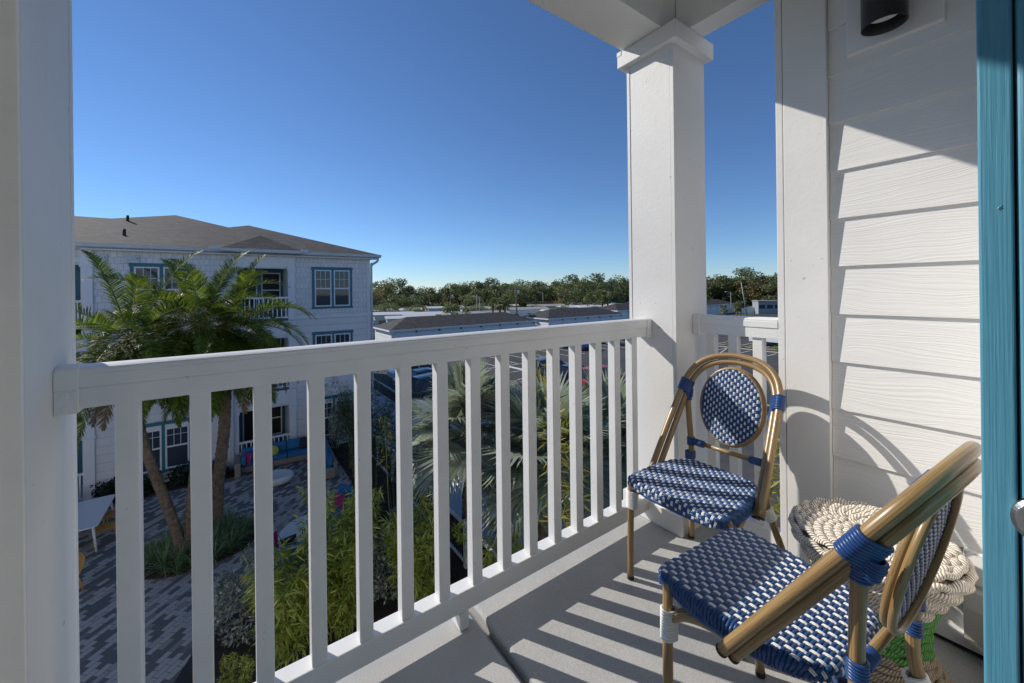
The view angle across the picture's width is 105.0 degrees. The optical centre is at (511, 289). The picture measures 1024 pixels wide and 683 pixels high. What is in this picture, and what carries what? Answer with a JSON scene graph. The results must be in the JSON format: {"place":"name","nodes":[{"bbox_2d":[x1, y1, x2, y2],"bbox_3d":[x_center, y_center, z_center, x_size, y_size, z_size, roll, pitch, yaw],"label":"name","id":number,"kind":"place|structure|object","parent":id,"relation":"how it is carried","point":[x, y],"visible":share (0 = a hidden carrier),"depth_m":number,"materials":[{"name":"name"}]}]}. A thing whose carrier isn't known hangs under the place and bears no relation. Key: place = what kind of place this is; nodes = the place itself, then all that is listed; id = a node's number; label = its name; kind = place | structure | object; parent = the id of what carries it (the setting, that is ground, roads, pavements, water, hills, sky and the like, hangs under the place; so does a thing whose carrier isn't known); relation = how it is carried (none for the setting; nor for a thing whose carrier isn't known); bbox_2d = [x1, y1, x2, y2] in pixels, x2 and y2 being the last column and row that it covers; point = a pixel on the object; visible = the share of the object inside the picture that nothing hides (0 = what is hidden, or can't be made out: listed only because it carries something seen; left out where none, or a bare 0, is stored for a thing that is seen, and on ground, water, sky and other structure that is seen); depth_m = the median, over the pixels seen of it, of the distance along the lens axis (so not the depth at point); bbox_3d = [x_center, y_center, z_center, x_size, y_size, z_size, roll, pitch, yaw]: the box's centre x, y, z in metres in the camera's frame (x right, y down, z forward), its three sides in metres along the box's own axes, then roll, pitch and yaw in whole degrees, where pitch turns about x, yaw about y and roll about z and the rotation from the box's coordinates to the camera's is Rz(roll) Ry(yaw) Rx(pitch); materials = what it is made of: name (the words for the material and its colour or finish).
{"place":"outdoors","nodes":[
{"label":"outdoors","id":0,"kind":"place"},
{"bbox_2d":[144,535,170,566],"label":"border grass","id":1,"kind":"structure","parent":0,"point":[148,555],"depth_m":10.50,"materials":[{"name":"green plant"}]},
{"bbox_2d":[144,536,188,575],"bbox_3d":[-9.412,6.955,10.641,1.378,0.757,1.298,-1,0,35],"label":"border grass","id":2,"kind":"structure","parent":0,"point":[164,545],"depth_m":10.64,"materials":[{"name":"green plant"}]},
{"bbox_2d":[144,540,189,577],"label":"border grass","id":3,"kind":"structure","parent":0,"point":[164,558],"depth_m":10.27,"materials":[{"name":"green plant"}]},
{"bbox_2d":[154,551,190,580],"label":"border grass","id":4,"kind":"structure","parent":0,"point":[176,569],"depth_m":10.14,"materials":[{"name":"green plant"}]},
{"bbox_2d":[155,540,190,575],"bbox_3d":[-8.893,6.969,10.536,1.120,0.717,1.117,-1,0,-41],"label":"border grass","id":5,"kind":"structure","parent":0,"point":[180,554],"depth_m":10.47,"materials":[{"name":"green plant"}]},
{"bbox_2d":[187,531,238,571],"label":"border grass","id":6,"kind":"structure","parent":0,"point":[215,557],"depth_m":10.71,"materials":[{"name":"green plant"}]},
{"bbox_2d":[78,450,373,682],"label":"courtyard paving","id":7,"kind":"structure","parent":0,"point":[168,629],"depth_m":9.73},
{"bbox_2d":[78,494,114,551],"bbox_3d":[-13.355,7.060,11.283,2.480,0.749,2.200,-1,0,-36],"label":"dining table","id":8,"kind":"object","parent":7,"relation":"on","point":[91,513],"visible":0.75,"depth_m":11.80,"materials":[{"name":"white plastic"}]},
{"bbox_2d":[90,477,114,498],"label":"shrub","id":9,"kind":"object","parent":7,"relation":"on","point":[105,489],"visible":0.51,"depth_m":13.72,"materials":[{"name":"plant"}]},
{"bbox_2d":[75,249,230,560],"bbox_3d":[-9.935,3.143,10.073,4.638,8.560,4.876,-1,0,-36],"label":"palm tree","id":10,"kind":"object","parent":7,"relation":"on","point":[166,503],"visible":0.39,"depth_m":10.05,"materials":[{"name":"green plant"}]},
{"bbox_2d":[143,475,162,495],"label":"shrub","id":11,"kind":"object","parent":7,"relation":"on","point":[147,485],"visible":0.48,"depth_m":14.22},
{"bbox_2d":[164,461,189,487],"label":"shrub","id":12,"kind":"object","parent":7,"relation":"on","point":[178,474],"visible":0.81,"depth_m":14.73,"materials":[{"name":"plant"}]},
{"bbox_2d":[84,251,291,553],"bbox_3d":[-8.852,3.096,11.121,4.591,8.596,4.708,-1,0,-36],"label":"palm tree","id":13,"kind":"object","parent":7,"relation":"on","point":[189,286],"visible":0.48,"depth_m":10.75,"materials":[{"name":"green plant"}]},
{"bbox_2d":[100,255,315,532],"bbox_3d":[-8.746,3.123,11.916,5.040,8.523,4.924,-1,0,-5],"label":"palm tree","id":14,"kind":"object","parent":7,"relation":"on","point":[222,410],"visible":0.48,"depth_m":11.72,"materials":[{"name":"green plant"}]},
{"bbox_2d":[215,649,255,682],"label":"shrub","id":15,"kind":"object","parent":7,"relation":"on","point":[241,676],"visible":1,"depth_m":6.83,"materials":[{"name":"green plant"}]},
{"bbox_2d":[213,542,287,647],"bbox_3d":[-5.671,6.458,8.316,1.753,1.551,1.561,-1,0,-36],"label":"shrub","id":16,"kind":"object","parent":7,"relation":"on","point":[234,595],"visible":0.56,"depth_m":8.06,"materials":[{"name":"plant"}]},
{"bbox_2d":[273,469,294,486],"bbox_3d":[-8.983,7.191,14.970,1.240,0.335,1.040,-1,0,-16],"label":"coffee table","id":17,"kind":"object","parent":7,"relation":"on","point":[282,476],"visible":0.66,"depth_m":14.88,"materials":[{"name":"white plastic"}]},
{"bbox_2d":[234,437,337,478],"bbox_3d":[-9.098,6.910,15.794,3.400,0.820,3.230,-1,0,-33],"label":"sectional sofa","id":18,"kind":"object","parent":7,"relation":"on","point":[290,451],"visible":0.59,"depth_m":16.28,"materials":[{"name":"fabric"}]},
{"bbox_2d":[239,520,339,670],"bbox_3d":[-4.342,6.170,7.872,1.906,2.363,2.322,-1,0,18],"label":"bamboo","id":19,"kind":"object","parent":7,"relation":"on","point":[290,612],"visible":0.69,"depth_m":7.45,"materials":[{"name":"green plant"}]},
{"bbox_2d":[278,515,307,541],"bbox_3d":[-6.200,7.157,11.551,1.100,0.335,1.640,-1,0,-6],"label":"coffee table","id":20,"kind":"object","parent":7,"relation":"on","point":[290,529],"visible":0.24,"depth_m":11.50,"materials":[{"name":"white plastic"}]},
{"bbox_2d":[330,372,373,469],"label":"bamboo","id":21,"kind":"object","parent":7,"relation":"on","point":[347,410],"visible":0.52,"depth_m":15.89,"materials":[{"name":"plant"}]},
{"bbox_2d":[213,523,252,562],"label":"border grass","id":22,"kind":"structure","parent":0,"point":[233,541],"depth_m":11.12,"materials":[{"name":"green plant"}]},
{"bbox_2d":[326,483,354,534],"bbox_3d":[-5.363,6.945,12.386,1.059,0.780,2.112,-1,0,-36],"label":"chair","id":23,"kind":"object","parent":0,"point":[342,488],"visible":0.14,"depth_m":12.96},
{"bbox_2d":[72,0,777,292],"label":"sky","id":24,"kind":"structure","parent":0,"point":[446,141],"materials":[{"name":"blue"}]},
{"bbox_2d":[373,312,536,339],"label":"garage","id":25,"kind":"structure","parent":0,"point":[427,325],"depth_m":52.30,"materials":[{"name":"paint"}]},
{"bbox_2d":[371,390,569,551],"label":"walkway","id":26,"kind":"structure","parent":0,"point":[455,505],"depth_m":13.79,"materials":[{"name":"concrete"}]},
{"bbox_2d":[461,368,626,544],"bbox_3d":[0.871,4.612,9.834,4.426,5.304,4.394,-1,0,-6],"label":"fan palm","id":27,"kind":"object","parent":26,"relation":"on","point":[516,468],"visible":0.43,"depth_m":8.96,"materials":[{"name":"green plant"}]},
{"bbox_2d":[283,293,759,582],"bbox_3d":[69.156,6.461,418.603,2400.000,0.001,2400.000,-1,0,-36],"label":"ground","id":28,"kind":"structure","parent":0,"point":[748,314],"depth_m":106.01,"materials":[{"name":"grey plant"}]},
{"bbox_2d":[74,215,381,501],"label":"apartment building","id":29,"kind":"structure","parent":28,"relation":"on","point":[331,288],"depth_m":17.20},
{"bbox_2d":[129,263,191,314],"bbox_3d":[-13.370,-0.040,14.996,1.800,1.940,0.042,-1,0,-36],"label":"window","id":30,"kind":"structure","parent":29,"relation":"in","point":[152,270],"depth_m":14.87,"materials":[{"name":"blue glass"}]},
{"bbox_2d":[143,417,189,476],"bbox_3d":[-13.297,5.985,14.996,1.800,1.940,0.042,-1,0,-36],"label":"window","id":31,"kind":"structure","parent":29,"relation":"in","point":[170,444],"depth_m":15.11,"materials":[{"name":"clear glass"}]},
{"bbox_2d":[243,411,252,448],"bbox_3d":[-12.032,6.330,18.111,0.620,2.050,0.027,-1,0,-36],"label":"window","id":32,"kind":"structure","parent":29,"relation":"in","point":[247,418],"depth_m":18.05,"materials":[{"name":"black"}]},
{"bbox_2d":[241,274,257,317],"bbox_3d":[-12.105,0.280,18.111,0.620,2.050,0.027,-1,0,-36],"label":"window","id":33,"kind":"structure","parent":29,"relation":"in","point":[251,300],"depth_m":18.16,"materials":[{"name":"black"}]},
{"bbox_2d":[261,273,280,306],"bbox_3d":[-11.408,-0.003,18.611,0.780,1.620,0.029,-1,0,-36],"label":"window","id":34,"kind":"structure","parent":29,"relation":"in","point":[274,289],"depth_m":18.60,"materials":[{"name":"black"}]},
{"bbox_2d":[272,406,281,434],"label":"window","id":35,"kind":"structure","parent":29,"relation":"in","point":[276,411],"depth_m":18.71,"materials":[{"name":"black"}]},
{"bbox_2d":[311,267,352,308],"bbox_3d":[-8.451,-0.099,18.521,1.805,1.940,0.042,-1,0,-36],"label":"window","id":36,"kind":"structure","parent":29,"relation":"in","point":[331,286],"depth_m":18.48,"materials":[{"name":"clear glass"}]},
{"bbox_2d":[312,330,352,344],"bbox_3d":[-8.415,2.906,18.521,1.805,1.940,0.042,-1,0,-36],"label":"window","id":37,"kind":"structure","parent":29,"relation":"in","point":[327,337],"depth_m":18.48,"materials":[{"name":"blue glass"}]},
{"bbox_2d":[325,393,353,437],"bbox_3d":[-8.378,5.926,18.521,1.805,1.940,0.042,-1,0,-36],"label":"window","id":38,"kind":"structure","parent":29,"relation":"in","point":[327,409],"depth_m":18.39,"materials":[{"name":"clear glass"}]},
{"bbox_2d":[376,303,399,311],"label":"garden tree","id":39,"kind":"object","parent":28,"relation":"on","point":[384,307],"visible":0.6,"depth_m":86.02,"materials":[{"name":"green plant"}]},
{"bbox_2d":[373,277,408,304],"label":"oak tree","id":40,"kind":"object","parent":28,"relation":"on","point":[382,287],"visible":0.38,"depth_m":119.20,"materials":[{"name":"green plant"}]},
{"bbox_2d":[370,311,413,324],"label":"mobile home","id":41,"kind":"object","parent":28,"relation":"on","point":[379,318],"visible":0.16,"depth_m":73.73,"materials":[{"name":"grey"}]},
{"bbox_2d":[382,278,415,304],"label":"oak tree","id":42,"kind":"object","parent":28,"relation":"on","point":[405,291],"visible":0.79,"depth_m":115.94,"materials":[{"name":"green plant"}]},
{"bbox_2d":[380,293,423,307],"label":"oak tree","id":43,"kind":"object","parent":28,"relation":"on","point":[407,300],"visible":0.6,"depth_m":98.31,"materials":[{"name":"green plant"}]},
{"bbox_2d":[402,311,452,314],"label":"mobile home","id":44,"kind":"object","parent":28,"relation":"on","point":[423,313],"visible":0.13,"depth_m":73.56,"materials":[{"name":"white metal"}]},
{"bbox_2d":[414,287,442,305],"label":"oak tree","id":45,"kind":"object","parent":28,"relation":"on","point":[432,297],"visible":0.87,"depth_m":113.44,"materials":[{"name":"green plant"}]},
{"bbox_2d":[79,344,777,682],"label":"planting bed","id":46,"kind":"object","parent":28,"relation":"on","point":[458,572],"visible":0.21,"depth_m":10.15,"materials":[{"name":"soil"}]},
{"bbox_2d":[174,522,372,682],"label":"gravel edging","id":47,"kind":"object","parent":46,"relation":"on","point":[185,675],"visible":0.09,"depth_m":7.64,"materials":[{"name":"concrete"}]},
{"bbox_2d":[293,505,380,642],"bbox_3d":[-3.589,6.052,8.416,1.681,2.625,1.597,-1,0,-3],"label":"bamboo","id":48,"kind":"object","parent":46,"relation":"on","point":[340,605],"visible":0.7,"depth_m":8.11,"materials":[{"name":"green plant"}]},
{"bbox_2d":[292,474,384,588],"bbox_3d":[-4.068,5.821,9.458,2.008,3.001,2.346,-1,0,-21],"label":"bamboo","id":49,"kind":"object","parent":46,"relation":"on","point":[350,502],"visible":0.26,"depth_m":8.87,"materials":[{"name":"green plant"}]},
{"bbox_2d":[327,381,353,447],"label":"shrub","id":50,"kind":"object","parent":46,"relation":"on","point":[334,424],"visible":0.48,"depth_m":17.64,"materials":[{"name":"green plant"}]},
{"bbox_2d":[324,370,395,488],"bbox_3d":[-5.420,5.114,14.409,2.320,4.447,2.379,-1,0,8],"label":"bamboo","id":51,"kind":"object","parent":46,"relation":"on","point":[376,446],"visible":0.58,"depth_m":14.30,"materials":[{"name":"plant"}]},
{"bbox_2d":[350,522,421,609],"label":"shrub","id":52,"kind":"object","parent":46,"relation":"on","point":[380,559],"visible":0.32,"depth_m":8.82,"materials":[{"name":"green plant"}]},
{"bbox_2d":[377,416,394,594],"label":"bamboo","id":53,"kind":"object","parent":46,"relation":"on","point":[389,434],"visible":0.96,"depth_m":9.31,"materials":[{"name":"plant"}]},
{"bbox_2d":[378,505,424,545],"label":"shrub","id":54,"kind":"object","parent":46,"relation":"on","point":[414,518],"visible":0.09,"depth_m":11.15,"materials":[{"name":"green plant"}]},
{"bbox_2d":[371,379,431,505],"bbox_3d":[-3.747,5.199,13.074,2.265,4.235,2.210,-1,0,-17],"label":"bamboo","id":55,"kind":"object","parent":46,"relation":"on","point":[393,455],"visible":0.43,"depth_m":13.26,"materials":[{"name":"plant"}]},
{"bbox_2d":[378,492,450,605],"bbox_3d":[-2.142,5.953,8.593,1.700,2.795,1.790,-1,0,-5],"label":"bamboo","id":56,"kind":"object","parent":46,"relation":"on","point":[423,575],"visible":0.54,"depth_m":8.49,"materials":[{"name":"green plant"}]},
{"bbox_2d":[371,435,496,568],"bbox_3d":[-3.441,6.682,13.409,0.150,1.260,11.450,-1,0,-36],"label":"fence","id":57,"kind":"object","parent":46,"relation":"on","point":[452,546],"visible":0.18,"depth_m":10.78,"materials":[{"name":"black metal"}]},
{"bbox_2d":[388,357,522,553],"bbox_3d":[-1.133,4.367,10.799,4.123,5.855,4.621,-1,0,-36],"label":"fan palm","id":58,"kind":"object","parent":46,"relation":"on","point":[423,474],"visible":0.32,"depth_m":9.98,"materials":[{"name":"green plant"}]},
{"bbox_2d":[450,498,542,571],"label":"bamboo","id":59,"kind":"object","parent":46,"relation":"on","point":[487,559],"visible":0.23,"depth_m":8.91,"materials":[{"name":"green plant"}]},
{"bbox_2d":[536,351,590,529],"bbox_3d":[0.750,4.067,5.893,1.084,6.388,0.919,-1,0,32],"label":"bamboo","id":60,"kind":"object","parent":46,"relation":"on","point":[564,462],"visible":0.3,"depth_m":5.81,"materials":[{"name":"plant"}]},
{"bbox_2d":[562,365,626,518],"bbox_3d":[2.811,4.642,11.579,4.558,5.198,4.628,-1,0,-36],"label":"fan palm","id":61,"kind":"object","parent":46,"relation":"on","point":[605,393],"visible":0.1,"depth_m":10.88,"materials":[{"name":"green plant"}]},
{"bbox_2d":[438,283,480,305],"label":"oak tree","id":62,"kind":"object","parent":28,"relation":"on","point":[456,288],"visible":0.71,"depth_m":124.34,"materials":[{"name":"green plant"}]},
{"bbox_2d":[458,293,482,306],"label":"oak tree","id":63,"kind":"object","parent":28,"relation":"on","point":[468,301],"visible":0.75,"depth_m":111.27,"materials":[{"name":"green plant"}]},
{"bbox_2d":[459,280,492,299],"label":"oak tree","id":64,"kind":"object","parent":28,"relation":"on","point":[481,285],"visible":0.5,"depth_m":126.86,"materials":[{"name":"green plant"}]},
{"bbox_2d":[467,288,499,303],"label":"oak tree","id":65,"kind":"object","parent":28,"relation":"on","point":[487,294],"visible":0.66,"depth_m":119.55,"materials":[{"name":"green plant"}]},
{"bbox_2d":[483,277,510,302],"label":"oak tree","id":66,"kind":"object","parent":28,"relation":"on","point":[493,285],"visible":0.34,"depth_m":138.74,"materials":[{"name":"green plant"}]},
{"bbox_2d":[497,287,534,304],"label":"oak tree","id":67,"kind":"object","parent":28,"relation":"on","point":[524,296],"visible":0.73,"depth_m":111.65,"materials":[{"name":"green plant"}]},
{"bbox_2d":[507,307,548,315],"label":"mobile home","id":68,"kind":"object","parent":28,"relation":"on","point":[522,311],"visible":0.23,"depth_m":89.68,"materials":[{"name":"white metal"}]},
{"bbox_2d":[525,280,553,301],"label":"oak tree","id":69,"kind":"object","parent":28,"relation":"on","point":[534,288],"visible":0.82,"depth_m":126.85,"materials":[{"name":"green plant"}]},
{"bbox_2d":[533,283,574,300],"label":"oak tree","id":70,"kind":"object","parent":28,"relation":"on","point":[558,288],"visible":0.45,"depth_m":131.80,"materials":[{"name":"green plant"}]},
{"bbox_2d":[551,274,578,300],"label":"oak tree","id":71,"kind":"object","parent":28,"relation":"on","point":[571,279],"visible":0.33,"depth_m":138.22,"materials":[{"name":"green plant"}]},
{"bbox_2d":[555,287,593,304],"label":"oak tree","id":72,"kind":"object","parent":28,"relation":"on","point":[570,298],"visible":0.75,"depth_m":117.35,"materials":[{"name":"green plant"}]},
{"bbox_2d":[575,273,613,301],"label":"oak tree","id":73,"kind":"object","parent":28,"relation":"on","point":[593,286],"visible":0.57,"depth_m":118.08,"materials":[{"name":"green plant"}]},
{"bbox_2d":[591,281,626,304],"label":"oak tree","id":74,"kind":"object","parent":28,"relation":"on","point":[612,294],"visible":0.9,"depth_m":107.42,"materials":[{"name":"green plant"}]},
{"bbox_2d":[603,274,628,302],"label":"oak tree","id":75,"kind":"object","parent":28,"relation":"on","point":[623,286],"visible":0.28,"depth_m":117.22,"materials":[{"name":"green plant"}]},
{"bbox_2d":[706,277,734,298],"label":"oak tree","id":76,"kind":"object","parent":28,"relation":"on","point":[714,292],"visible":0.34,"depth_m":124.14,"materials":[{"name":"green plant"}]},
{"bbox_2d":[706,274,747,300],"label":"oak tree","id":77,"kind":"object","parent":28,"relation":"on","point":[711,283],"visible":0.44,"depth_m":123.25,"materials":[{"name":"green plant"}]},
{"bbox_2d":[717,267,772,301],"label":"oak tree","id":78,"kind":"object","parent":28,"relation":"on","point":[750,274],"visible":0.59,"depth_m":121.69,"materials":[{"name":"green plant"}]},
{"bbox_2d":[731,276,777,300],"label":"oak tree","id":79,"kind":"object","parent":28,"relation":"on","point":[759,292],"visible":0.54,"depth_m":118.16,"materials":[{"name":"green plant"}]},
{"bbox_2d":[751,276,777,299],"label":"oak tree","id":80,"kind":"object","parent":28,"relation":"on","point":[768,288],"visible":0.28,"depth_m":111.98,"materials":[{"name":"green plant"}]},
{"bbox_2d":[752,300,777,313],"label":"building","id":81,"kind":"structure","parent":28,"relation":"on","point":[765,306],"depth_m":105.22,"materials":[{"name":"grey"}]},
{"bbox_2d":[767,365,779,523],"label":"bamboo","id":82,"kind":"object","parent":28,"relation":"on","point":[776,506],"visible":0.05,"depth_m":4.46,"materials":[{"name":"plant"}]},
{"bbox_3d":[-15.542,2.782,-12.946,49.600,9.350,4.300,-1,0,-36],"label":"home building","id":83,"kind":"object","parent":28,"relation":"on","visible":0},
{"bbox_2d":[527,0,769,50],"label":"balcony ceiling","id":84,"kind":"structure","parent":83,"relation":"attached to","point":[622,25],"depth_m":1.92,"materials":[{"name":"paint"}]},
{"bbox_2d":[335,515,983,682],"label":"balcony floor","id":85,"kind":"structure","parent":83,"relation":"attached to","point":[589,612],"depth_m":1.37,"materials":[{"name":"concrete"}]},
{"bbox_2d":[0,0,79,682],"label":"post","id":86,"kind":"object","parent":85,"relation":"on","point":[39,603],"visible":1,"depth_m":0.77,"materials":[{"name":"white paint"}]},
{"bbox_2d":[53,317,651,682],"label":"balcony railing","id":87,"kind":"object","parent":85,"relation":"on","point":[125,388],"visible":0.98,"depth_m":1.24,"materials":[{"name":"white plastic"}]},
{"bbox_2d":[617,19,712,537],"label":"column","id":88,"kind":"structure","parent":85,"relation":"on","point":[662,67],"depth_m":2.04,"materials":[{"name":"white paint"}]},
{"bbox_2d":[692,313,780,543],"bbox_3d":[1.083,0.636,1.899,0.082,1.028,0.390,-1,0,-36],"label":"side railing","id":89,"kind":"object","parent":88,"relation":"attached to","point":[759,330],"visible":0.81,"depth_m":1.85,"materials":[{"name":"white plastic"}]},
{"bbox_2d":[626,353,785,659],"bbox_3d":[0.791,0.744,1.594,0.560,0.921,0.471,-1,0,-36],"label":"bistro chair","id":90,"kind":"object","parent":85,"relation":"on","point":[733,407],"visible":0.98,"depth_m":1.62,"materials":[{"name":"brown wood"}]},
{"bbox_2d":[658,441,981,682],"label":"bistro chair","id":91,"kind":"object","parent":85,"relation":"on","point":[742,593],"visible":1,"depth_m":0.81,"materials":[{"name":"blue"}]},
{"bbox_2d":[788,497,978,682],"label":"rope stool","id":92,"kind":"object","parent":85,"relation":"on","point":[819,525],"visible":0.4,"depth_m":1.10,"materials":[{"name":"fabric"}]},
{"bbox_2d":[774,0,983,659],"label":"siding wall","id":93,"kind":"structure","parent":83,"relation":"attached to","point":[878,252],"depth_m":1.47,"materials":[{"name":"white paint"}]},
{"bbox_2d":[860,0,908,36],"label":"wall lamp","id":94,"kind":"object","parent":93,"relation":"attached to","point":[879,17],"visible":1,"depth_m":1.37,"materials":[{"name":"black metal"}]},
{"bbox_2d":[963,547,983,654],"bbox_3d":[1.503,1.000,1.222,0.095,0.303,0.134,-1,0,-36],"label":"outlet cover","id":95,"kind":"object","parent":93,"relation":"attached to","point":[973,618],"visible":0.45,"depth_m":1.23,"materials":[{"name":"grey plastic"}]},
{"bbox_2d":[976,0,1023,682],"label":"door frame","id":96,"kind":"object","parent":83,"relation":"attached to","point":[1000,71],"visible":1,"depth_m":0.54,"materials":[{"name":"teal"}]},
{"bbox_2d":[522,307,623,326],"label":"garage","id":97,"kind":"structure","parent":0,"point":[548,317],"depth_m":67.18,"materials":[{"name":"paint"}]},
{"bbox_2d":[374,314,780,527],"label":"parking lot","id":98,"kind":"structure","parent":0,"point":[772,361],"depth_m":36.30,"materials":[{"name":"asphalt"}]},
{"bbox_2d":[392,367,431,385],"bbox_3d":[-6.494,6.613,29.616,4.620,1.470,2.040,-1,0,-40],"label":"parked car","id":99,"kind":"object","parent":98,"relation":"on","point":[420,370],"visible":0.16,"depth_m":28.97,"materials":[{"name":"blue paint"}]},
{"bbox_2d":[411,372,449,399],"bbox_3d":[-5.040,6.471,26.722,4.585,1.720,2.120,-1,0,-40],"label":"parked car","id":100,"kind":"object","parent":98,"relation":"on","point":[416,380],"visible":0.2,"depth_m":25.26,"materials":[{"name":"grey paint"}]},
{"bbox_2d":[536,356,565,379],"bbox_3d":[3.133,6.373,32.827,4.585,1.720,2.120,-1,0,-40],"label":"parked car","id":101,"kind":"object","parent":98,"relation":"on","point":[542,359],"visible":0.12,"depth_m":31.38,"materials":[{"name":"blue paint"}]},
{"bbox_2d":[546,363,584,386],"bbox_3d":[4.849,6.477,30.610,4.620,1.470,2.040,-1,0,-38],"label":"parked car","id":102,"kind":"object","parent":98,"relation":"on","point":[564,368],"visible":0.08,"depth_m":29.52,"materials":[{"name":"grey paint"}]},
{"bbox_2d":[374,344,778,551],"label":"kerb","id":103,"kind":"structure","parent":98,"relation":"on","point":[394,391],"depth_m":28.34,"materials":[{"name":"concrete"}]},
{"bbox_2d":[582,365,625,384],"bbox_3d":[6.494,6.332,28.652,4.585,1.720,2.120,-1,0,-36],"label":"parked car","id":104,"kind":"object","parent":98,"relation":"on","point":[603,369],"visible":0.13,"depth_m":27.83,"materials":[{"name":"red paint"}]},
{"bbox_2d":[599,299,734,319],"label":"garage","id":105,"kind":"structure","parent":0,"point":[713,306],"depth_m":104.77,"materials":[{"name":"paint"}]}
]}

